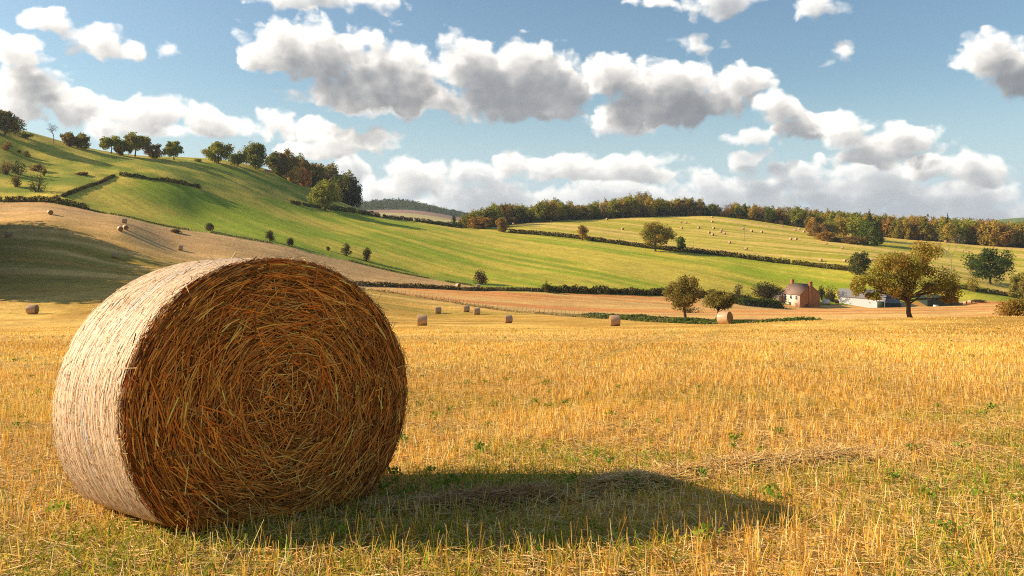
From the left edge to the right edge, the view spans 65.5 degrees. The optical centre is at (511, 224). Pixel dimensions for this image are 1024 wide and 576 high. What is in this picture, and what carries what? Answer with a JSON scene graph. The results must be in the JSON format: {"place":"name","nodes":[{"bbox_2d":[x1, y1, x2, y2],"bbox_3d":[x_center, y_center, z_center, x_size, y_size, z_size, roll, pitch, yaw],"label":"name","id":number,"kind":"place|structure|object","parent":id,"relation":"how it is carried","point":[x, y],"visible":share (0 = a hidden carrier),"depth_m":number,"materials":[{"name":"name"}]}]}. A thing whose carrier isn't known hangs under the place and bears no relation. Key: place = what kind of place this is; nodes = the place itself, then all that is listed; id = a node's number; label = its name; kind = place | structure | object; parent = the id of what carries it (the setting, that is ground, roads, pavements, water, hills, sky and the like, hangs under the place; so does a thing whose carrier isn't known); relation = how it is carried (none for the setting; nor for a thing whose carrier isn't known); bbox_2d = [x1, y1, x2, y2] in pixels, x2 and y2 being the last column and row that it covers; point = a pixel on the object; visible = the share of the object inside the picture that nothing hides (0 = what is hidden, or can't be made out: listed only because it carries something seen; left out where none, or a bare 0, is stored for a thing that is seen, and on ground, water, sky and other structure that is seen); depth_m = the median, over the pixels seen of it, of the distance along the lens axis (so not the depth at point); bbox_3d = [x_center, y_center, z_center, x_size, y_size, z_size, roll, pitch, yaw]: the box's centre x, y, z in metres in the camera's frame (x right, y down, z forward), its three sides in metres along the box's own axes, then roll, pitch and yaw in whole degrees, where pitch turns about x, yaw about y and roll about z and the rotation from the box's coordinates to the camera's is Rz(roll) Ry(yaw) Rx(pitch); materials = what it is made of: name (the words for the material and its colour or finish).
{"place":"outdoors","nodes":[
{"label":"outdoors","id":0,"kind":"place"},
{"bbox_2d":[0,129,480,229],"bbox_3d":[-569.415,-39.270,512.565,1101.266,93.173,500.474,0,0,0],"label":"hill pasture","id":1,"kind":"structure","parent":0,"point":[61,161],"depth_m":355.98,"materials":[{"name":"green plant"}]},
{"bbox_2d":[0,159,14,173],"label":"scrub bush","id":2,"kind":"object","parent":1,"relation":"on","point":[4,170],"visible":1,"depth_m":299.54,"materials":[{"name":"green plant"}]},
{"bbox_2d":[0,109,26,134],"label":"tree","id":3,"kind":"object","parent":1,"relation":"on","point":[8,121],"visible":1,"depth_m":347.62,"materials":[{"name":"green plant"}]},
{"bbox_2d":[26,172,48,191],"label":"scrub bush","id":4,"kind":"object","parent":1,"relation":"on","point":[38,185],"visible":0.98,"depth_m":279.38,"materials":[{"name":"green plant"}]},
{"bbox_2d":[59,131,75,146],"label":"tree","id":5,"kind":"object","parent":1,"relation":"on","point":[67,137],"visible":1,"depth_m":368.09,"materials":[{"name":"green plant"}]},
{"bbox_2d":[73,132,90,148],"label":"tree","id":6,"kind":"object","parent":1,"relation":"on","point":[82,140],"visible":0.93,"depth_m":373.50,"materials":[{"name":"green plant"}]},
{"bbox_2d":[98,135,124,153],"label":"tree","id":7,"kind":"object","parent":1,"relation":"on","point":[106,143],"visible":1,"depth_m":384.69,"materials":[{"name":"green plant"}]},
{"bbox_2d":[113,139,132,154],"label":"tree","id":8,"kind":"object","parent":1,"relation":"on","point":[120,151],"visible":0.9,"depth_m":389.52,"materials":[{"name":"green plant"}]},
{"bbox_2d":[123,132,151,156],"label":"tree","id":9,"kind":"object","parent":1,"relation":"on","point":[136,142],"visible":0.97,"depth_m":394.11,"materials":[{"name":"green plant"}]},
{"bbox_2d":[144,143,165,157],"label":"tree","id":10,"kind":"object","parent":1,"relation":"on","point":[157,152],"visible":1,"depth_m":401.40,"materials":[{"name":"green plant"}]},
{"bbox_2d":[164,141,183,159],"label":"tree","id":11,"kind":"object","parent":1,"relation":"on","point":[173,149],"visible":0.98,"depth_m":407.50,"materials":[{"name":"green plant"}]},
{"bbox_2d":[201,141,234,163],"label":"tree","id":12,"kind":"object","parent":1,"relation":"on","point":[214,150],"visible":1,"depth_m":428.36,"materials":[{"name":"green plant"}]},
{"bbox_2d":[228,149,247,165],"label":"tree","id":13,"kind":"object","parent":1,"relation":"on","point":[238,158],"visible":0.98,"depth_m":440.04,"materials":[{"name":"green plant"}]},
{"bbox_2d":[241,141,268,168],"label":"tree","id":14,"kind":"object","parent":1,"relation":"on","point":[255,153],"visible":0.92,"depth_m":450.11,"materials":[{"name":"green plant"}]},
{"bbox_2d":[286,166,303,182],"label":"tree","id":15,"kind":"object","parent":1,"relation":"on","point":[294,174],"visible":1,"depth_m":461.39,"materials":[{"name":"brown plant"}]},
{"bbox_2d":[299,167,311,186],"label":"tree","id":16,"kind":"object","parent":1,"relation":"on","point":[306,179],"visible":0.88,"depth_m":468.83,"materials":[{"name":"brown plant"}]},
{"bbox_2d":[466,215,492,228],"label":"wood tree","id":17,"kind":"object","parent":1,"relation":"on","point":[476,223],"visible":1,"depth_m":489.13,"materials":[{"name":"brown plant"}]},
{"bbox_2d":[0,201,1023,575],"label":"stubble field","id":18,"kind":"structure","parent":0,"point":[60,267],"depth_m":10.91,"materials":[{"name":"yellow plant"}]},
{"bbox_2d":[0,195,89,208],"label":"hedge","id":19,"kind":"object","parent":18,"relation":"on","point":[67,202],"visible":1,"depth_m":264.06,"materials":[{"name":"green plant"}]},
{"bbox_2d":[48,253,412,533],"bbox_3d":[-1.357,0.804,4.075,1.629,1.336,1.082,0,0,-44],"label":"straw bale","id":20,"kind":"object","parent":18,"relation":"on","point":[201,391],"visible":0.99,"depth_m":3.66},
{"bbox_2d":[350,280,543,291],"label":"hedge","id":21,"kind":"object","parent":18,"relation":"on","point":[406,285],"visible":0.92,"depth_m":258.15,"materials":[{"name":"green plant"}]},
{"bbox_2d":[360,287,589,317],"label":"hedge","id":22,"kind":"object","parent":18,"relation":"on","point":[507,310],"visible":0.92,"depth_m":188.90,"materials":[{"name":"green plant"}]},
{"bbox_2d":[0,334,1023,575],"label":"fallen straw","id":23,"kind":"object","parent":18,"relation":"on","point":[523,490],"visible":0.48,"depth_m":4.28,"materials":[{"name":"yellow plant"}]},
{"bbox_2d":[1,327,1023,540],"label":"weeds","id":24,"kind":"object","parent":18,"relation":"on","point":[567,479],"visible":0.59,"depth_m":4.55,"materials":[{"name":"green plant"}]},
{"bbox_2d":[609,315,620,325],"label":"round bale","id":25,"kind":"object","parent":18,"relation":"on","point":[614,320],"visible":0.98,"depth_m":87.53},
{"bbox_2d":[575,312,712,323],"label":"hedge","id":26,"kind":"object","parent":18,"relation":"on","point":[647,318],"visible":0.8,"depth_m":135.69,"materials":[{"name":"green plant"}]},
{"bbox_2d":[717,311,732,323],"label":"round bale","id":27,"kind":"object","parent":18,"relation":"on","point":[724,317],"visible":0.93,"depth_m":87.62},
{"bbox_2d":[683,316,822,324],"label":"hedge","id":28,"kind":"object","parent":18,"relation":"on","point":[708,321],"visible":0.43,"depth_m":100.52,"materials":[{"name":"green plant"}]},
{"bbox_2d":[0,0,1023,221],"label":"sky","id":29,"kind":"structure","parent":0,"point":[906,108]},
{"bbox_2d":[63,175,1019,304],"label":"pasture","id":30,"kind":"structure","parent":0,"point":[500,259],"depth_m":339.82,"materials":[{"name":"green plant"}]},
{"bbox_2d":[60,174,115,196],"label":"hedge","id":31,"kind":"object","parent":30,"relation":"on","point":[85,186],"visible":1,"depth_m":296.57,"materials":[{"name":"green plant"}]},
{"bbox_2d":[119,171,200,187],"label":"hedge","id":32,"kind":"object","parent":30,"relation":"on","point":[185,182],"visible":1,"depth_m":334.77,"materials":[{"name":"green plant"}]},
{"bbox_2d":[87,208,234,235],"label":"hedge","id":33,"kind":"object","parent":30,"relation":"on","point":[153,222],"visible":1,"depth_m":266.12,"materials":[{"name":"green plant"}]},
{"bbox_2d":[306,179,341,209],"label":"tree","id":34,"kind":"object","parent":30,"relation":"on","point":[323,190],"visible":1,"depth_m":414.34,"materials":[{"name":"green plant"}]},
{"bbox_2d":[328,204,356,212],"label":"hedge","id":35,"kind":"object","parent":30,"relation":"on","point":[344,209],"visible":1,"depth_m":429.64,"materials":[{"name":"green plant"}]},
{"bbox_2d":[237,236,471,285],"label":"hedge","id":36,"kind":"object","parent":30,"relation":"on","point":[369,264],"visible":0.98,"depth_m":281.25,"materials":[{"name":"green plant"}]},
{"bbox_2d":[414,218,462,227],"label":"hedge","id":37,"kind":"object","parent":30,"relation":"on","point":[455,225],"visible":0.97,"depth_m":465.49,"materials":[{"name":"green plant"}]},
{"bbox_2d":[472,270,488,283],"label":"shrub","id":38,"kind":"object","parent":30,"relation":"on","point":[481,278],"visible":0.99,"depth_m":282.15,"materials":[{"name":"green plant"}]},
{"bbox_2d":[495,217,508,231],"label":"tree","id":39,"kind":"object","parent":30,"relation":"on","point":[502,224],"visible":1,"depth_m":467.18,"materials":[{"name":"brown plant"}]},
{"bbox_2d":[577,225,588,240],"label":"tree","id":40,"kind":"object","parent":30,"relation":"on","point":[582,230],"visible":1,"depth_m":440.39,"materials":[{"name":"green plant"}]},
{"bbox_2d":[508,229,671,250],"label":"hedge","id":41,"kind":"object","parent":30,"relation":"on","point":[567,235],"visible":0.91,"depth_m":442.65,"materials":[{"name":"green plant"}]},
{"bbox_2d":[541,284,665,295],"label":"hedge","id":42,"kind":"object","parent":30,"relation":"on","point":[593,290],"visible":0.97,"depth_m":281.18,"materials":[{"name":"green plant"}]},
{"bbox_2d":[637,221,678,251],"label":"tree","id":43,"kind":"object","parent":30,"relation":"on","point":[654,233],"visible":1,"depth_m":406.99,"materials":[{"name":"green plant"}]},
{"bbox_2d":[672,246,790,263],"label":"hedge","id":44,"kind":"object","parent":30,"relation":"on","point":[734,254],"visible":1,"depth_m":399.58,"materials":[{"name":"green plant"}]},
{"bbox_2d":[751,281,783,298],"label":"thicket","id":45,"kind":"object","parent":30,"relation":"on","point":[767,291],"visible":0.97,"depth_m":318.79,"materials":[{"name":"green plant"}]},
{"bbox_2d":[791,260,850,270],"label":"hedge","id":46,"kind":"object","parent":30,"relation":"on","point":[837,267],"visible":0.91,"depth_m":374.53,"materials":[{"name":"green plant"}]},
{"bbox_2d":[822,285,838,301],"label":"shrub","id":47,"kind":"object","parent":30,"relation":"on","point":[831,295],"visible":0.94,"depth_m":323.46,"materials":[{"name":"green plant"}]},
{"bbox_2d":[847,251,872,274],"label":"tree","id":48,"kind":"object","parent":30,"relation":"on","point":[858,261],"visible":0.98,"depth_m":358.94,"materials":[{"name":"green plant"}]},
{"bbox_2d":[964,273,980,291],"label":"shrub","id":49,"kind":"object","parent":30,"relation":"on","point":[971,284],"visible":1,"depth_m":343.08,"materials":[{"name":"green plant"}]},
{"bbox_2d":[953,284,1022,298],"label":"hedge","id":50,"kind":"object","parent":30,"relation":"on","point":[964,286],"visible":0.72,"depth_m":342.71,"materials":[{"name":"green plant"}]},
{"bbox_2d":[1008,272,1023,301],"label":"tree","id":51,"kind":"object","parent":30,"relation":"on","point":[1017,281],"visible":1,"depth_m":331.10,"materials":[{"name":"green plant"}]},
{"bbox_2d":[265,169,1023,247],"bbox_3d":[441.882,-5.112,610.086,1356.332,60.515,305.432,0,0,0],"label":"woodland ground","id":52,"kind":"structure","parent":0,"point":[266,170],"depth_m":510.99,"materials":[{"name":"green plant"}]},
{"bbox_2d":[265,151,286,173],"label":"tree","id":53,"kind":"object","parent":52,"relation":"on","point":[269,158],"visible":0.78,"depth_m":461.30,"materials":[{"name":"green plant"}]},
{"bbox_2d":[269,152,290,175],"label":"tree","id":54,"kind":"object","parent":52,"relation":"on","point":[281,170],"visible":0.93,"depth_m":463.19,"materials":[{"name":"green plant"}]},
{"bbox_2d":[283,148,299,176],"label":"tree","id":55,"kind":"object","parent":52,"relation":"on","point":[294,160],"visible":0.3,"depth_m":474.67,"materials":[{"name":"green plant"}]},
{"bbox_2d":[295,153,312,171],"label":"tree","id":56,"kind":"object","parent":52,"relation":"on","point":[305,164],"visible":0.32,"depth_m":490.77,"materials":[{"name":"green plant"}]},
{"bbox_2d":[311,163,325,187],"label":"tree","id":57,"kind":"object","parent":52,"relation":"on","point":[319,171],"visible":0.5,"depth_m":500.85,"materials":[{"name":"green plant"}]},
{"bbox_2d":[334,169,358,204],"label":"tree","id":58,"kind":"object","parent":52,"relation":"on","point":[341,187],"visible":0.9,"depth_m":518.00,"materials":[{"name":"green plant"}]},
{"bbox_2d":[341,173,363,206],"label":"tree","id":59,"kind":"object","parent":52,"relation":"on","point":[357,199],"visible":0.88,"depth_m":519.07,"materials":[{"name":"green plant"}]},
{"bbox_2d":[498,203,513,220],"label":"tree","id":60,"kind":"object","parent":52,"relation":"on","point":[507,212],"visible":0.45,"depth_m":539.00,"materials":[{"name":"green plant"}]},
{"bbox_2d":[462,215,572,227],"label":"undergrowth","id":61,"kind":"object","parent":52,"relation":"on","point":[520,220],"visible":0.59,"depth_m":557.70,"materials":[{"name":"green plant"}]},
{"bbox_2d":[614,197,627,212],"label":"tree","id":62,"kind":"object","parent":52,"relation":"on","point":[621,203],"visible":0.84,"depth_m":608.56,"materials":[{"name":"green plant"}]},
{"bbox_2d":[622,194,641,213],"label":"tree","id":63,"kind":"object","parent":52,"relation":"on","point":[629,201],"visible":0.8,"depth_m":610.14,"materials":[{"name":"green plant"}]},
{"bbox_2d":[715,211,804,227],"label":"undergrowth","id":64,"kind":"object","parent":52,"relation":"on","point":[775,221],"visible":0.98,"depth_m":613.26,"materials":[{"name":"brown plant"}]},
{"bbox_2d":[880,216,895,237],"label":"tree","id":65,"kind":"object","parent":52,"relation":"on","point":[887,222],"visible":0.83,"depth_m":570.90,"materials":[{"name":"brown plant"}]},
{"bbox_2d":[907,218,924,239],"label":"tree","id":66,"kind":"object","parent":52,"relation":"on","point":[913,236],"visible":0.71,"depth_m":561.94,"materials":[{"name":"brown plant"}]},
{"bbox_2d":[914,218,932,240],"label":"tree","id":67,"kind":"object","parent":52,"relation":"on","point":[924,230],"visible":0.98,"depth_m":558.31,"materials":[{"name":"green plant"}]},
{"bbox_2d":[964,219,982,243],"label":"tree","id":68,"kind":"object","parent":52,"relation":"on","point":[974,238],"visible":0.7,"depth_m":550.47,"materials":[{"name":"green plant"}]},
{"bbox_2d":[983,219,1014,245],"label":"tree","id":69,"kind":"object","parent":52,"relation":"on","point":[1003,237],"visible":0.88,"depth_m":537.78,"materials":[{"name":"brown plant"}]},
{"bbox_2d":[359,286,1023,323],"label":"stubble field","id":70,"kind":"structure","parent":0,"point":[611,303],"depth_m":221.57,"materials":[{"name":"beige plant"}]},
{"bbox_2d":[662,274,707,317],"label":"tree","id":71,"kind":"object","parent":70,"relation":"on","point":[683,293],"visible":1,"depth_m":148.88,"materials":[{"name":"green plant"}]},
{"bbox_2d":[702,289,738,318],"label":"tree","id":72,"kind":"object","parent":70,"relation":"on","point":[714,298],"visible":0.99,"depth_m":116.79,"materials":[{"name":"green plant"}]},
{"bbox_2d":[734,296,785,308],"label":"hedge","id":73,"kind":"object","parent":70,"relation":"on","point":[764,302],"visible":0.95,"depth_m":295.38,"materials":[{"name":"green plant"}]},
{"bbox_2d":[780,278,820,307],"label":"farmhouse","id":74,"kind":"object","parent":70,"relation":"on","point":[801,295],"visible":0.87,"depth_m":312.84,"materials":[{"name":"brick"}]},
{"bbox_2d":[838,288,887,307],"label":"barn","id":75,"kind":"structure","parent":70,"relation":"on","point":[845,296],"depth_m":318.79,"materials":[{"name":"white paint"}]},
{"bbox_2d":[869,296,901,307],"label":"lean to shed","id":76,"kind":"object","parent":70,"relation":"on","point":[892,303],"visible":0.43,"depth_m":315.76,"materials":[{"name":"metal"}]},
{"bbox_2d":[849,240,964,317],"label":"tree","id":77,"kind":"object","parent":70,"relation":"on","point":[915,267],"visible":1,"depth_m":110.91,"materials":[{"name":"green plant"}]},
{"bbox_2d":[915,294,958,306],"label":"dark barn","id":78,"kind":"structure","parent":70,"relation":"on","point":[932,302],"depth_m":318.26,"materials":[{"name":"grey metal"}]},
{"bbox_2d":[992,298,1023,315],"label":"shrub","id":79,"kind":"object","parent":70,"relation":"on","point":[1015,307],"visible":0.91,"depth_m":85.59,"materials":[{"name":"green plant"}]},
{"bbox_2d":[363,207,1023,226],"bbox_3d":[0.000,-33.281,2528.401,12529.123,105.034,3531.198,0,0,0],"label":"distant hills","id":80,"kind":"structure","parent":0,"point":[421,214],"depth_m":1844.32,"materials":[{"name":"green plant"}]},
{"bbox_2d":[355,197,468,216],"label":"woods","id":81,"kind":"object","parent":80,"relation":"on","point":[389,203],"visible":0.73,"depth_m":2020.47,"materials":[{"name":"green plant"}]},
{"bbox_2d":[481,216,1023,296],"bbox_3d":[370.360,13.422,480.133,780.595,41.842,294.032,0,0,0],"label":"field","id":82,"kind":"structure","parent":0,"point":[772,240],"depth_m":486.66,"materials":[{"name":"plant"}]},
{"bbox_2d":[480,207,498,226],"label":"tree","id":83,"kind":"object","parent":82,"relation":"on","point":[485,213],"visible":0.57,"depth_m":516.62,"materials":[{"name":"green plant"}]},
{"bbox_2d":[484,202,504,220],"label":"tree","id":84,"kind":"object","parent":82,"relation":"on","point":[495,208],"visible":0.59,"depth_m":521.44,"materials":[{"name":"green plant"}]},
{"bbox_2d":[528,201,547,220],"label":"tree","id":85,"kind":"object","parent":82,"relation":"on","point":[538,210],"visible":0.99,"depth_m":563.00,"materials":[{"name":"green plant"}]},
{"bbox_2d":[546,199,562,218],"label":"tree","id":86,"kind":"object","parent":82,"relation":"on","point":[555,213],"visible":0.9,"depth_m":570.93,"materials":[{"name":"green plant"}]},
{"bbox_2d":[570,210,715,219],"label":"undergrowth","id":87,"kind":"object","parent":82,"relation":"on","point":[613,215],"visible":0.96,"depth_m":612.07,"materials":[{"name":"green plant"}]},
{"bbox_2d":[642,194,660,215],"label":"tree","id":88,"kind":"object","parent":82,"relation":"on","point":[650,205],"visible":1,"depth_m":613.91,"materials":[{"name":"green plant"}]},
{"bbox_2d":[785,205,804,223],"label":"tree","id":89,"kind":"object","parent":82,"relation":"on","point":[796,212],"visible":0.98,"depth_m":604.09,"materials":[{"name":"green plant"}]},
{"bbox_2d":[808,223,830,238],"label":"wood tree","id":90,"kind":"object","parent":82,"relation":"on","point":[817,228],"visible":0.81,"depth_m":505.71,"materials":[{"name":"brown plant"}]},
{"bbox_2d":[816,231,836,240],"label":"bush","id":91,"kind":"object","parent":82,"relation":"on","point":[827,237],"visible":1,"depth_m":493.55,"materials":[{"name":"brown plant"}]},
{"bbox_2d":[822,221,839,236],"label":"tree","id":92,"kind":"object","parent":82,"relation":"on","point":[832,227],"visible":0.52,"depth_m":525.54,"materials":[{"name":"green plant"}]},
{"bbox_2d":[834,215,847,236],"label":"tree","id":93,"kind":"object","parent":82,"relation":"on","point":[842,228],"visible":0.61,"depth_m":533.63,"materials":[{"name":"green plant"}]},
{"bbox_2d":[830,235,870,242],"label":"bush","id":94,"kind":"object","parent":82,"relation":"on","point":[845,239],"visible":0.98,"depth_m":489.93,"materials":[{"name":"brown plant"}]},
{"bbox_2d":[845,211,863,236],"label":"tree","id":95,"kind":"object","parent":82,"relation":"on","point":[854,221],"visible":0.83,"depth_m":524.73,"materials":[{"name":"green plant"}]},
{"bbox_2d":[857,219,879,244],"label":"tree","id":96,"kind":"object","parent":82,"relation":"on","point":[868,230],"visible":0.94,"depth_m":490.53,"materials":[{"name":"green plant"}]},
{"bbox_2d":[888,217,905,238],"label":"tree","id":97,"kind":"object","parent":82,"relation":"on","point":[897,225],"visible":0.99,"depth_m":564.49,"materials":[{"name":"green plant"}]},
{"bbox_2d":[899,218,913,238],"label":"tree","id":98,"kind":"object","parent":82,"relation":"on","point":[908,226],"visible":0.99,"depth_m":560.40,"materials":[{"name":"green plant"}]},
{"bbox_2d":[922,219,936,240],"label":"tree","id":99,"kind":"object","parent":82,"relation":"on","point":[925,237],"visible":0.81,"depth_m":559.11,"materials":[{"name":"brown plant"}]},
{"bbox_2d":[932,218,952,241],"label":"tree","id":100,"kind":"object","parent":82,"relation":"on","point":[939,225],"visible":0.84,"depth_m":554.96,"materials":[{"name":"green plant"}]},
{"bbox_2d":[940,219,959,242],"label":"tree","id":101,"kind":"object","parent":82,"relation":"on","point":[947,230],"visible":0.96,"depth_m":548.10,"materials":[{"name":"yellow plant"}]},
{"bbox_2d":[950,219,969,242],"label":"tree","id":102,"kind":"object","parent":82,"relation":"on","point":[964,226],"visible":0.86,"depth_m":547.88,"materials":[{"name":"green plant"}]},
{"bbox_2d":[960,247,1016,283],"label":"tree","id":103,"kind":"object","parent":82,"relation":"on","point":[999,266],"visible":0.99,"depth_m":363.77,"materials":[{"name":"green plant"}]},
{"bbox_2d":[974,220,1002,245],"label":"tree","id":104,"kind":"object","parent":82,"relation":"on","point":[984,228],"visible":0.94,"depth_m":541.11,"materials":[{"name":"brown plant"}]},
{"bbox_2d":[999,224,1017,246],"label":"tree","id":105,"kind":"object","parent":82,"relation":"on","point":[1012,238],"visible":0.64,"depth_m":539.27,"materials":[{"name":"brown plant"}]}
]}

